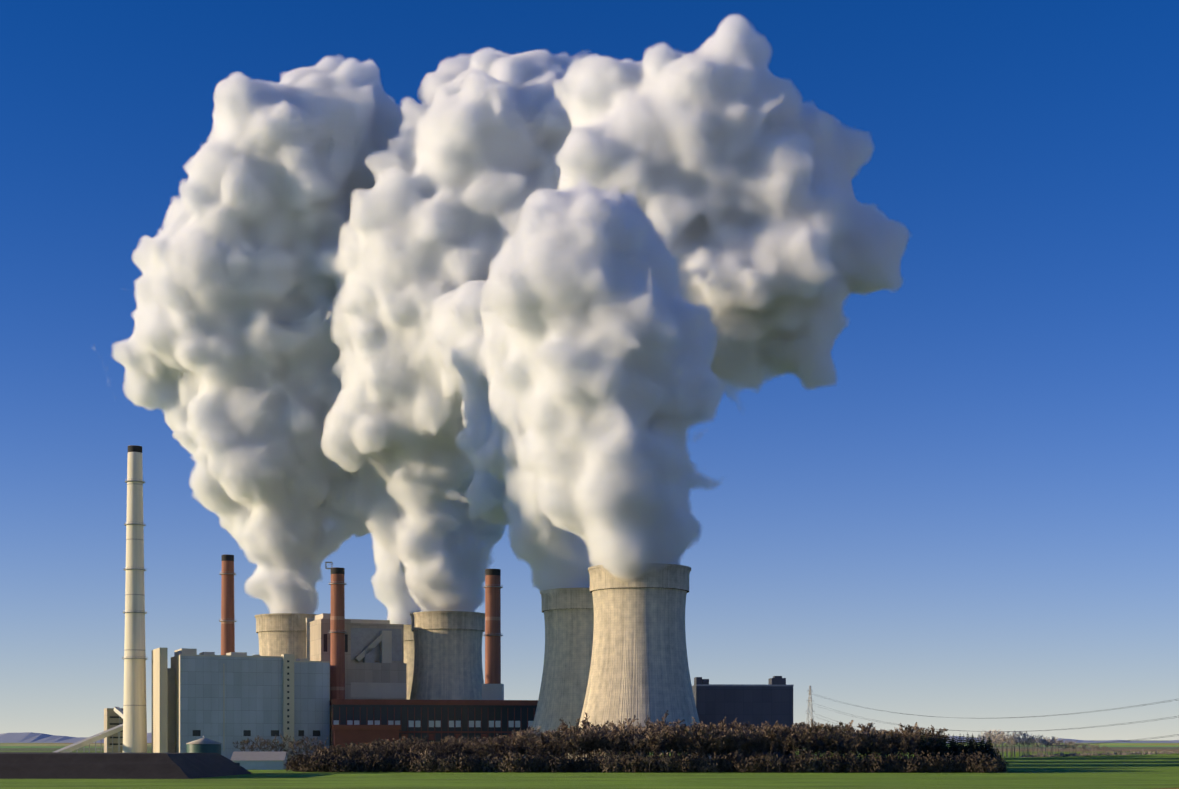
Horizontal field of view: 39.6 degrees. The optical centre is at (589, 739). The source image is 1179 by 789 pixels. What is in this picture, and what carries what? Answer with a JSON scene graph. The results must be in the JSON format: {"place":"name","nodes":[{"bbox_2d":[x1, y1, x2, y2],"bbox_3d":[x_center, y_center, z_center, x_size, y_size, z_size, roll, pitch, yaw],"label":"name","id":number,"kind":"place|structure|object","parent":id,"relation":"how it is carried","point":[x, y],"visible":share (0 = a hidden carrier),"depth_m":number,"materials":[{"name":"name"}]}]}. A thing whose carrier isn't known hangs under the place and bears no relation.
{"place":"outdoors","nodes":[
{"label":"outdoors","id":0,"kind":"place"},
{"bbox_2d":[104,708,122,752],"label":"transfer house","id":1,"kind":"structure","parent":0,"point":[111,718],"depth_m":1331.31,"materials":[{"name":"grey concrete"}]},
{"bbox_2d":[152,648,329,759],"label":"boiler house","id":2,"kind":"structure","parent":0,"point":[227,700],"depth_m":1225.58,"materials":[{"name":"beige concrete"}]},
{"bbox_2d":[0,740,1178,788],"bbox_3d":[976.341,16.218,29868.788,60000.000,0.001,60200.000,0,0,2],"label":"ground","id":3,"kind":"structure","parent":0,"point":[1147,771],"depth_m":671.45,"materials":[{"name":"green plant"}]},
{"bbox_2d":[54,724,122,752],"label":"conveyor gallery","id":4,"kind":"object","parent":3,"relation":"on","point":[92,739],"visible":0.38,"depth_m":1249.63,"materials":[{"name":"metal"}]},
{"bbox_2d":[113,707,122,752],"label":"conveyor gallery","id":5,"kind":"object","parent":3,"relation":"on","point":[118,711],"visible":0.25,"depth_m":1313.39,"materials":[{"name":"metal"}]},
{"bbox_2d":[0,752,252,778],"bbox_3d":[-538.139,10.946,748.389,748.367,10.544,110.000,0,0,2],"label":"coal pile","id":6,"kind":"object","parent":3,"relation":"on","point":[58,765],"depth_m":691.48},
{"bbox_2d":[122,445,146,752],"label":"tall stack","id":7,"kind":"object","parent":3,"relation":"on","point":[134,719],"visible":1,"depth_m":1241.28,"materials":[{"name":"concrete"}]},
{"bbox_2d":[186,735,221,754],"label":"storage tank","id":8,"kind":"object","parent":3,"relation":"on","point":[203,745],"visible":0.33,"depth_m":785.09,"materials":[{"name":"metal"}]},
{"bbox_2d":[219,554,236,654],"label":"chimney","id":9,"kind":"object","parent":3,"relation":"on","point":[227,574],"visible":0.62,"depth_m":1320.96,"materials":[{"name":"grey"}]},
{"bbox_2d":[231,752,287,769],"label":"storage shed","id":10,"kind":"structure","parent":3,"relation":"on","point":[261,760],"depth_m":894.67,"materials":[{"name":"grey metal"}]},
{"bbox_2d":[233,733,328,760],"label":"trees","id":11,"kind":"object","parent":3,"relation":"on","point":[252,748],"visible":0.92,"depth_m":952.88,"materials":[{"name":"brown plant"}]},
{"bbox_2d":[255,613,318,660],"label":"cooling tower","id":12,"kind":"structure","parent":3,"relation":"on","point":[279,634],"depth_m":1349.09,"materials":[{"name":"concrete"}]},
{"bbox_2d":[325,562,346,699],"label":"chimney","id":13,"kind":"object","parent":3,"relation":"on","point":[337,630],"visible":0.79,"depth_m":1277.39,"materials":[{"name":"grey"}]},
{"bbox_2d":[306,613,406,699],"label":"boiler house","id":14,"kind":"structure","parent":3,"relation":"on","point":[375,666],"depth_m":1312.56,"materials":[{"name":"grey concrete"}]},
{"bbox_2d":[404,624,413,699],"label":"cooling tower","id":15,"kind":"structure","parent":3,"relation":"on","point":[408,646],"depth_m":1477.61,"materials":[{"name":"concrete"}]},
{"bbox_2d":[330,699,552,761],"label":"industrial building","id":16,"kind":"structure","parent":3,"relation":"on","point":[356,721],"depth_m":1251.81,"materials":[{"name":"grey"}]},
{"bbox_2d":[410,611,484,699],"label":"cooling tower","id":17,"kind":"structure","parent":3,"relation":"on","point":[447,655],"depth_m":1326.10,"materials":[{"name":"concrete"}]},
{"bbox_2d":[482,569,503,699],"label":"chimney","id":18,"kind":"object","parent":3,"relation":"on","point":[492,687],"visible":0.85,"depth_m":1282.47,"materials":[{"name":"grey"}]},
{"bbox_2d":[524,588,629,759],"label":"cooling tower","id":19,"kind":"structure","parent":3,"relation":"on","point":[569,620],"depth_m":1121.56,"materials":[{"name":"concrete"}]},
{"bbox_2d":[568,563,711,761],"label":"cooling tower","id":20,"kind":"structure","parent":3,"relation":"on","point":[639,668],"depth_m":967.29,"materials":[{"name":"concrete"}]},
{"bbox_2d":[284,710,1008,772],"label":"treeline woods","id":21,"kind":"object","parent":3,"relation":"on","point":[931,752],"visible":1,"depth_m":822.59,"materials":[{"name":"brown plant"}]},
{"bbox_2d":[692,676,793,758],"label":"industrial building","id":22,"kind":"structure","parent":3,"relation":"on","point":[771,703],"depth_m":1035.42,"materials":[{"name":"metal"}]},
{"bbox_2d":[803,686,815,754],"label":"pylon","id":23,"kind":"object","parent":3,"relation":"on","point":[809,702],"visible":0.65,"depth_m":1259.30,"materials":[{"name":"metal"}]},
{"bbox_2d":[806,693,1178,746],"bbox_3d":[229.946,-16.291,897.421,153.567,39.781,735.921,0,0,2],"label":"power lines","id":24,"kind":"object","parent":23,"relation":"attached to","point":[1031,716],"visible":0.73,"depth_m":849.36,"materials":[{"name":"grey metal"}]},
{"bbox_2d":[975,729,1178,757],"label":"treeline","id":25,"kind":"object","parent":3,"relation":"on","point":[1014,742],"visible":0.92,"depth_m":1569.01,"materials":[{"name":"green plant"}]},
{"bbox_2d":[0,732,1178,742],"bbox_3d":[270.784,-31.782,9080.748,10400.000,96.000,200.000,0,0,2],"label":"distant hills","id":26,"kind":"structure","parent":0,"point":[29,737],"depth_m":9142.37,"materials":[{"name":"green"}]},
{"bbox_2d":[0,0,1178,739],"label":"sky","id":27,"kind":"structure","parent":0,"point":[857,319],"materials":[{"name":"blue"}]}
]}

